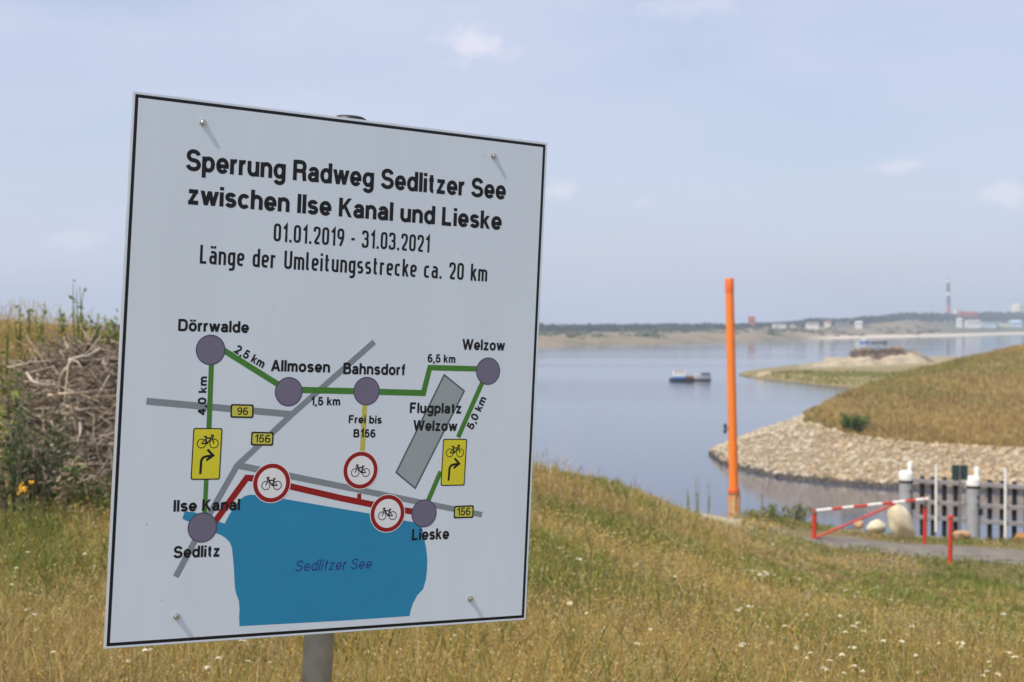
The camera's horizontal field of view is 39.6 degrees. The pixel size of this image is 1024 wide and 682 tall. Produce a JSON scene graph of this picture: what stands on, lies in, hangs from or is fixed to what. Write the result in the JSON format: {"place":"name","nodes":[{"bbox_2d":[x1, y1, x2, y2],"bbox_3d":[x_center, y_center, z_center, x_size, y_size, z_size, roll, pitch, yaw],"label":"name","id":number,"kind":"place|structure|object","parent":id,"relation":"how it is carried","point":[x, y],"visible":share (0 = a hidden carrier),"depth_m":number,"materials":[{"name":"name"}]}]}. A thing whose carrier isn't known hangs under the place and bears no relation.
{"place":"outdoors","nodes":[
{"label":"outdoors","id":0,"kind":"place"},
{"bbox_2d":[0,299,1023,681],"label":"ground","id":1,"kind":"structure","parent":0,"point":[800,531],"depth_m":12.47,"materials":[{"name":"green plant"}]},
{"bbox_2d":[0,323,12,389],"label":"tall weed","id":2,"kind":"object","parent":1,"relation":"on","point":[7,341],"visible":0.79,"depth_m":16.02,"materials":[{"name":"green plant"}]},
{"bbox_2d":[0,366,27,495],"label":"yellow green shrub","id":3,"kind":"object","parent":1,"relation":"on","point":[12,390],"visible":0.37,"depth_m":12.87,"materials":[{"name":"green plant"}]},
{"bbox_2d":[14,567,18,650],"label":"white wildflower","id":4,"kind":"object","parent":1,"relation":"on","point":[16,594],"visible":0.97,"depth_m":7.26,"materials":[{"name":"green plant"}]},
{"bbox_2d":[15,304,25,358],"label":"tall weed","id":5,"kind":"object","parent":1,"relation":"on","point":[19,337],"visible":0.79,"depth_m":17.47,"materials":[{"name":"green plant"}]},
{"bbox_2d":[17,480,34,549],"bbox_3d":[-3.621,1.317,10.590,0.073,0.576,0.225,-1,1,-44],"label":"yellow wildflower","id":6,"kind":"object","parent":1,"relation":"on","point":[24,490],"visible":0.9,"depth_m":10.60,"materials":[{"name":"green plant"}]},
{"bbox_2d":[25,308,33,345],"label":"tall weed","id":7,"kind":"object","parent":1,"relation":"on","point":[29,321],"visible":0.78,"depth_m":18.61,"materials":[{"name":"green plant"}]},
{"bbox_2d":[34,304,46,348],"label":"tall weed","id":8,"kind":"object","parent":1,"relation":"on","point":[41,328],"visible":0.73,"depth_m":18.00,"materials":[{"name":"green plant"}]},
{"bbox_2d":[0,386,85,523],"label":"dark shrub","id":9,"kind":"object","parent":1,"relation":"on","point":[17,462],"visible":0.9,"depth_m":11.90,"materials":[{"name":"green plant"}]},
{"bbox_2d":[38,478,61,517],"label":"green weed","id":10,"kind":"object","parent":1,"relation":"on","point":[53,494],"visible":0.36,"depth_m":12.20,"materials":[{"name":"green plant"}]},
{"bbox_2d":[0,324,119,510],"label":"brushwood heap","id":11,"kind":"object","parent":1,"relation":"on","point":[86,378],"visible":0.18,"depth_m":14.20,"materials":[{"name":"wood"}]},
{"bbox_2d":[7,360,52,372],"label":"branch","id":12,"kind":"object","parent":11,"relation":"on","point":[17,365],"visible":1,"depth_m":14.66,"materials":[{"name":"beige wood"}]},
{"bbox_2d":[25,372,64,388],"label":"branch","id":13,"kind":"object","parent":11,"relation":"on","point":[36,382],"visible":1,"depth_m":14.07,"materials":[{"name":"beige wood"}]},
{"bbox_2d":[50,434,83,456],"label":"branch","id":14,"kind":"object","parent":11,"relation":"on","point":[68,448],"visible":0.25,"depth_m":13.25,"materials":[{"name":"wood"}]},
{"bbox_2d":[58,348,99,391],"bbox_3d":[-4.414,0.296,14.252,0.462,0.453,0.349,0,1,15],"label":"branch","id":15,"kind":"object","parent":11,"relation":"on","point":[64,370],"visible":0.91,"depth_m":14.23,"materials":[{"name":"beige wood"}]},
{"bbox_2d":[48,398,115,415],"bbox_3d":[-4.228,0.643,13.851,0.742,0.197,0.343,0,1,9],"label":"branch","id":16,"kind":"object","parent":11,"relation":"on","point":[77,411],"visible":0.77,"depth_m":13.81,"materials":[{"name":"grey wood"}]},
{"bbox_2d":[64,420,99,462],"bbox_3d":[-3.988,0.963,13.135,0.456,0.451,0.272,0,1,-30],"label":"branch","id":17,"kind":"object","parent":11,"relation":"on","point":[80,425],"visible":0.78,"depth_m":13.08,"materials":[{"name":"beige wood"}]},
{"bbox_2d":[75,458,108,481],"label":"branch","id":18,"kind":"object","parent":11,"relation":"on","point":[103,466],"visible":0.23,"depth_m":12.89,"materials":[{"name":"wood"}]},
{"bbox_2d":[84,432,109,452],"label":"branch","id":19,"kind":"object","parent":11,"relation":"on","point":[91,435],"visible":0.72,"depth_m":13.24,"materials":[{"name":"wood"}]},
{"bbox_2d":[86,432,114,445],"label":"branch","id":20,"kind":"object","parent":11,"relation":"on","point":[101,437],"visible":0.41,"depth_m":13.23,"materials":[{"name":"brown wood"}]},
{"bbox_2d":[92,345,116,390],"bbox_3d":[-4.002,0.284,14.117,0.249,0.492,0.298,0,1,0],"label":"branch","id":21,"kind":"object","parent":11,"relation":"on","point":[105,364],"visible":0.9,"depth_m":14.07,"materials":[{"name":"grey wood"}]},
{"bbox_2d":[98,323,119,347],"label":"branch","id":22,"kind":"object","parent":11,"relation":"on","point":[106,335],"visible":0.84,"depth_m":15.25,"materials":[{"name":"grey wood"}]},
{"bbox_2d":[56,305,65,341],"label":"tall weed","id":23,"kind":"object","parent":1,"relation":"on","point":[61,317],"visible":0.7,"depth_m":18.47,"materials":[{"name":"green plant"}]},
{"bbox_2d":[43,456,85,483],"bbox_3d":[-4.029,1.272,12.834,0.387,0.480,0.270,0,1,22],"label":"green weed","id":24,"kind":"object","parent":1,"relation":"on","point":[67,469],"visible":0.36,"depth_m":12.83,"materials":[{"name":"green plant"}]},
{"bbox_2d":[61,319,71,345],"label":"tall weed","id":25,"kind":"object","parent":1,"relation":"on","point":[64,321],"visible":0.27,"depth_m":17.20,"materials":[{"name":"green plant"}]},
{"bbox_2d":[68,280,86,342],"bbox_3d":[-5.500,-0.252,18.008,0.225,1.045,0.157,0,1,0],"label":"tall weed","id":26,"kind":"object","parent":1,"relation":"on","point":[78,329],"visible":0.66,"depth_m":18.00,"materials":[{"name":"green plant"}]},
{"bbox_2d":[61,468,99,513],"bbox_3d":[-3.752,1.334,12.308,0.346,0.486,0.231,1,1,43],"label":"green weed","id":27,"kind":"object","parent":1,"relation":"on","point":[77,470],"visible":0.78,"depth_m":12.28,"materials":[{"name":"green plant"}]},
{"bbox_2d":[76,288,88,344],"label":"tall weed","id":28,"kind":"object","parent":1,"relation":"on","point":[83,325],"visible":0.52,"depth_m":17.35,"materials":[{"name":"green plant"}]},
{"bbox_2d":[95,314,102,347],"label":"tall weed","id":29,"kind":"object","parent":1,"relation":"on","point":[97,329],"visible":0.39,"depth_m":17.77,"materials":[{"name":"green plant"}]},
{"bbox_2d":[89,472,111,520],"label":"green weed","id":30,"kind":"object","parent":1,"relation":"on","point":[99,491],"visible":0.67,"depth_m":12.23,"materials":[{"name":"green plant"}]},
{"bbox_2d":[84,309,119,355],"bbox_3d":[-4.936,0.040,17.511,0.682,0.887,0.920,0,1,0],"label":"leafy sapling","id":31,"kind":"object","parent":1,"relation":"on","point":[108,332],"visible":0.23,"depth_m":17.53,"materials":[{"name":"green plant"}]},
{"bbox_2d":[142,648,152,668],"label":"white wildflower","id":32,"kind":"object","parent":1,"relation":"on","point":[147,655],"visible":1,"depth_m":6.07,"materials":[{"name":"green plant"}]},
{"bbox_2d":[236,639,246,681],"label":"white wildflower","id":33,"kind":"object","parent":1,"relation":"on","point":[242,640],"visible":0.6,"depth_m":6.16,"materials":[{"name":"green plant"}]},
{"bbox_2d":[103,91,546,681],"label":"detour sign","id":34,"kind":"object","parent":1,"relation":"on","point":[327,383],"visible":1,"depth_m":2.74,"materials":[{"name":"metal"}]},
{"bbox_2d":[567,601,572,671],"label":"white wildflower","id":35,"kind":"object","parent":1,"relation":"on","point":[571,602],"visible":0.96,"depth_m":7.07,"materials":[{"name":"green plant"}]},
{"bbox_2d":[686,490,690,512],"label":"tall weed","id":36,"kind":"object","parent":1,"relation":"on","point":[687,499],"visible":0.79,"depth_m":47.09,"materials":[{"name":"green plant"}]},
{"bbox_2d":[694,475,699,512],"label":"tall weed","id":37,"kind":"object","parent":1,"relation":"on","point":[697,496],"visible":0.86,"depth_m":47.53,"materials":[{"name":"green plant"}]},
{"bbox_2d":[707,486,710,513],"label":"tall weed","id":38,"kind":"object","parent":1,"relation":"on","point":[709,498],"visible":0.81,"depth_m":48.55,"materials":[{"name":"green plant"}]},
{"bbox_2d":[724,278,739,517],"bbox_3d":[8.363,2.160,54.002,0.619,9.095,0.469,0,1,-21],"label":"marker pole","id":39,"kind":"object","parent":1,"relation":"on","point":[733,498],"visible":0.99,"depth_m":53.89,"materials":[{"name":"orange paint"}]},
{"bbox_2d":[735,508,768,520],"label":"green shrub","id":40,"kind":"object","parent":1,"relation":"on","point":[751,513],"visible":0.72,"depth_m":50.04,"materials":[{"name":"green plant"}]},
{"bbox_2d":[741,569,769,578],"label":"wildflower","id":41,"kind":"object","parent":1,"relation":"on","point":[758,572],"visible":0.17,"depth_m":19.42,"materials":[{"name":"white plant"}]},
{"bbox_2d":[751,503,795,521],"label":"green shrub","id":42,"kind":"object","parent":1,"relation":"on","point":[772,512],"visible":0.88,"depth_m":50.65,"materials":[{"name":"green plant"}]},
{"bbox_2d":[782,501,814,523],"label":"green shrub","id":43,"kind":"object","parent":1,"relation":"on","point":[797,511],"visible":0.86,"depth_m":51.90,"materials":[{"name":"green plant"}]},
{"bbox_2d":[827,614,842,681],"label":"white wildflower","id":44,"kind":"object","parent":1,"relation":"on","point":[835,640],"visible":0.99,"depth_m":7.24,"materials":[{"name":"green plant"}]},
{"bbox_2d":[853,520,863,528],"bbox_3d":[12.099,6.419,49.677,0.351,0.311,0.356,0,-16,-30],"label":"boulder","id":45,"kind":"object","parent":1,"relation":"on","point":[859,524],"visible":0.9,"depth_m":49.57,"materials":[{"name":"orange stone"}]},
{"bbox_2d":[866,519,885,533],"bbox_3d":[12.639,6.443,49.244,0.639,0.521,0.749,0,1,34],"label":"boulder","id":46,"kind":"object","parent":1,"relation":"on","point":[878,525],"visible":0.95,"depth_m":49.02,"materials":[{"name":"beige stone"}]},
{"bbox_2d":[887,504,916,540],"bbox_3d":[13.054,6.144,47.667,0.848,1.590,0.701,-29,6,0],"label":"boulder","id":47,"kind":"object","parent":1,"relation":"on","point":[900,521],"visible":0.84,"depth_m":47.45,"materials":[{"name":"beige stone"}]},
{"bbox_2d":[914,464,965,540],"bbox_3d":[16.703,8.822,55.527,1.996,8.077,0.455,0,1,30],"label":"guide fence","id":48,"kind":"object","parent":1,"relation":"on","point":[934,501],"visible":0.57,"depth_m":55.47,"materials":[{"name":"grey metal"}]},
{"bbox_2d":[947,515,953,564],"bbox_3d":[12.725,5.916,41.271,0.176,1.752,0.176,0,1,0],"label":"red bollard","id":49,"kind":"object","parent":1,"relation":"on","point":[950,535],"visible":0.86,"depth_m":41.21,"materials":[{"name":"metal"}]},
{"bbox_2d":[952,465,967,530],"bbox_3d":[16.096,6.209,51.092,0.578,3.539,0.105,0,1,0],"label":"waterway sign","id":50,"kind":"object","parent":1,"relation":"on","point":[959,472],"visible":0.79,"depth_m":51.11,"materials":[{"name":"metal"}]},
{"bbox_2d":[956,641,964,676],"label":"white wildflower","id":51,"kind":"object","parent":1,"relation":"on","point":[962,643],"visible":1,"depth_m":7.95,"materials":[{"name":"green plant"}]},
{"bbox_2d":[953,530,970,540],"bbox_3d":[15.267,6.631,48.283,0.588,0.421,0.587,0,1,-3],"label":"boulder","id":52,"kind":"object","parent":1,"relation":"on","point":[965,534],"visible":0.74,"depth_m":48.06,"materials":[{"name":"stone"}]},
{"bbox_2d":[981,468,1023,541],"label":"guide fence","id":53,"kind":"object","parent":1,"relation":"on","point":[1002,522],"visible":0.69,"depth_m":54.27,"materials":[{"name":"grey metal"}]},
{"bbox_2d":[1014,532,1023,542],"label":"boulder","id":54,"kind":"object","parent":1,"relation":"on","point":[1020,535],"visible":0.5,"depth_m":47.96,"materials":[{"name":"orange stone"}]},
{"bbox_2d":[0,0,1023,325],"label":"sky","id":55,"kind":"structure","parent":0,"point":[829,159],"materials":[{"name":"blue"}]},
{"bbox_2d":[89,320,1023,345],"bbox_3d":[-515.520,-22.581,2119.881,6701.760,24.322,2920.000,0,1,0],"label":"shore","id":56,"kind":"structure","parent":0,"point":[948,328],"depth_m":1231.38,"materials":[{"name":"beige sand"}]},
{"bbox_2d":[26,311,1023,331],"bbox_3d":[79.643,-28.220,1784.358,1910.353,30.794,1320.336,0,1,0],"label":"woodland","id":57,"kind":"object","parent":56,"relation":"on","point":[948,317],"visible":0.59,"depth_m":1542.81,"materials":[{"name":"green plant"}]},
{"bbox_2d":[748,316,755,325],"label":"building","id":58,"kind":"structure","parent":56,"relation":"on","point":[751,320],"depth_m":1436.73,"materials":[{"name":"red brick"}]},
{"bbox_2d":[539,322,1000,339],"bbox_3d":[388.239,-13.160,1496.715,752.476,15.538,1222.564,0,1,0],"label":"scrub","id":59,"kind":"object","parent":56,"relation":"on","point":[655,334],"visible":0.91,"depth_m":1196.61,"materials":[{"name":"green plant"}]},
{"bbox_2d":[772,324,785,328],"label":"building","id":60,"kind":"structure","parent":56,"relation":"on","point":[781,326],"depth_m":1374.30,"materials":[{"name":"white glass"}]},
{"bbox_2d":[806,322,818,328],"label":"building","id":61,"kind":"structure","parent":56,"relation":"on","point":[813,325],"depth_m":1434.40,"materials":[{"name":"white glass"}]},
{"bbox_2d":[835,322,848,328],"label":"building","id":62,"kind":"structure","parent":56,"relation":"on","point":[842,325],"depth_m":1474.24,"materials":[{"name":"grey glass"}]},
{"bbox_2d":[855,321,861,328],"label":"building","id":63,"kind":"structure","parent":56,"relation":"on","point":[858,324],"depth_m":1516.64,"materials":[{"name":"white glass"}]},
{"bbox_2d":[946,280,950,321],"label":"chimney","id":64,"kind":"object","parent":56,"relation":"on","point":[948,294],"visible":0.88,"depth_m":2196.93,"materials":[{"name":"grey concrete"}]},
{"bbox_2d":[956,318,961,327],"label":"building","id":65,"kind":"structure","parent":56,"relation":"on","point":[958,322],"depth_m":1786.90,"materials":[{"name":"white concrete"}]},
{"bbox_2d":[958,312,976,322],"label":"building","id":66,"kind":"structure","parent":56,"relation":"on","point":[969,314],"depth_m":2072.69,"materials":[{"name":"red"}]},
{"bbox_2d":[965,320,979,327],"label":"building","id":67,"kind":"structure","parent":56,"relation":"on","point":[972,323],"depth_m":1822.88,"materials":[{"name":"white concrete"}]},
{"bbox_2d":[980,322,995,327],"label":"building","id":68,"kind":"structure","parent":56,"relation":"on","point":[988,324],"depth_m":1892.89,"materials":[{"name":"glass"}]},
{"bbox_2d":[998,323,1011,326],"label":"building","id":69,"kind":"structure","parent":56,"relation":"on","point":[1005,324],"depth_m":1993.16,"materials":[{"name":"white glass"}]},
{"bbox_2d":[1008,320,1021,327],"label":"building","id":70,"kind":"structure","parent":56,"relation":"on","point":[1017,323],"depth_m":2022.90,"materials":[{"name":"white glass"}]},
{"bbox_2d":[1011,304,1022,312],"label":"storage tank","id":71,"kind":"object","parent":56,"relation":"on","point":[1016,308],"visible":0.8,"depth_m":2441.41,"materials":[{"name":"white metal"}]},
{"bbox_2d":[533,334,1023,540],"bbox_3d":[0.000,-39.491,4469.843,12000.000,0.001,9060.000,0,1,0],"label":"water","id":72,"kind":"structure","parent":0,"point":[628,413],"depth_m":189.89,"materials":[{"name":"blue liquid"}]},
{"bbox_2d":[669,370,694,380],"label":"cabin boat","id":73,"kind":"object","parent":72,"relation":"on","point":[678,375],"visible":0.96,"depth_m":302.35,"materials":[{"name":"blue paint"}]},
{"bbox_2d":[693,373,710,380],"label":"open boat","id":74,"kind":"object","parent":72,"relation":"on","point":[704,376],"visible":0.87,"depth_m":305.45,"materials":[{"name":"white paint"}]},
{"bbox_2d":[859,339,868,342],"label":"distant boat","id":75,"kind":"object","parent":72,"relation":"on","point":[863,341],"visible":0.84,"depth_m":939.25,"materials":[{"name":"blue paint"}]},
{"bbox_2d":[899,461,915,517],"bbox_3d":[15.545,8.801,56.094,0.599,8.106,0.575,0,1,0],"label":"mooring dolphin","id":76,"kind":"object","parent":72,"relation":"in","point":[906,479],"visible":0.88,"depth_m":55.83,"materials":[{"name":"grey paint"}]},
{"bbox_2d":[966,467,982,540],"bbox_3d":[17.784,8.853,54.820,0.576,8.032,0.548,0,1,0],"label":"mooring dolphin","id":77,"kind":"object","parent":72,"relation":"in","point":[974,511],"visible":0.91,"depth_m":54.57,"materials":[{"name":"grey paint"}]},
{"bbox_2d":[824,321,830,327],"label":"building","id":78,"kind":"structure","parent":0,"point":[827,324],"depth_m":1497.03,"materials":[{"name":"white glass"}]},
{"bbox_2d":[739,356,963,388],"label":"spit","id":79,"kind":"structure","parent":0,"point":[886,368],"depth_m":330.58,"materials":[{"name":"sand"}]},
{"bbox_2d":[754,371,771,376],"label":"sand heap","id":80,"kind":"object","parent":79,"relation":"on","point":[764,373],"visible":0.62,"depth_m":320.77,"materials":[{"name":"beige sand"}]},
{"bbox_2d":[744,369,902,386],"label":"spit grass","id":81,"kind":"structure","parent":79,"relation":"on","point":[838,374],"depth_m":293.96,"materials":[{"name":"green plant"}]},
{"bbox_2d":[812,355,908,365],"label":"sand heap","id":82,"kind":"object","parent":79,"relation":"on","point":[847,361],"visible":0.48,"depth_m":365.36,"materials":[{"name":"beige sand"}]},
{"bbox_2d":[850,345,902,360],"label":"spoil heap","id":83,"kind":"object","parent":79,"relation":"on","point":[880,356],"visible":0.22,"depth_m":384.59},
{"bbox_2d":[847,346,910,356],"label":"brushwood","id":84,"kind":"object","parent":83,"relation":"on","point":[873,350],"visible":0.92,"depth_m":382.18,"materials":[{"name":"brown wood"}]},
{"bbox_2d":[896,353,927,362],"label":"sand heap","id":85,"kind":"object","parent":79,"relation":"on","point":[910,358],"visible":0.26,"depth_m":372.19,"materials":[{"name":"beige sand"}]},
{"bbox_2d":[904,350,933,361],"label":"spoil heap","id":86,"kind":"object","parent":79,"relation":"on","point":[919,354],"visible":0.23,"depth_m":381.41,"materials":[{"name":"beige sand"}]},
{"bbox_2d":[713,348,1023,491],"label":"headland","id":87,"kind":"structure","parent":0,"point":[806,458],"depth_m":115.08,"materials":[{"name":"soil"}]},
{"bbox_2d":[838,412,872,432],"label":"round shrub","id":88,"kind":"object","parent":87,"relation":"on","point":[855,422],"visible":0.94,"depth_m":117.38,"materials":[{"name":"green plant"}]},
{"bbox_2d":[708,412,1023,492],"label":"riprap stones","id":89,"kind":"object","parent":87,"relation":"on","point":[840,463],"visible":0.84,"depth_m":110.33,"materials":[{"name":"beige stone"}]},
{"bbox_2d":[801,343,1023,448],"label":"headland grass","id":90,"kind":"structure","parent":87,"relation":"on","point":[1003,356],"depth_m":132.60,"materials":[{"name":"plant"}]},
{"bbox_2d":[797,537,1023,564],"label":"path","id":91,"kind":"structure","parent":0,"point":[1015,556],"depth_m":43.93,"materials":[{"name":"grey asphalt"}]},
{"bbox_2d":[811,497,929,543],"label":"barrier gate","id":92,"kind":"structure","parent":91,"relation":"on","point":[814,512],"depth_m":45.54,"materials":[{"name":"red metal"}]},
{"bbox_2d":[954,309,962,314],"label":"building","id":93,"kind":"structure","parent":0,"point":[956,311],"depth_m":2104.57,"materials":[{"name":"white glass"}]}
]}

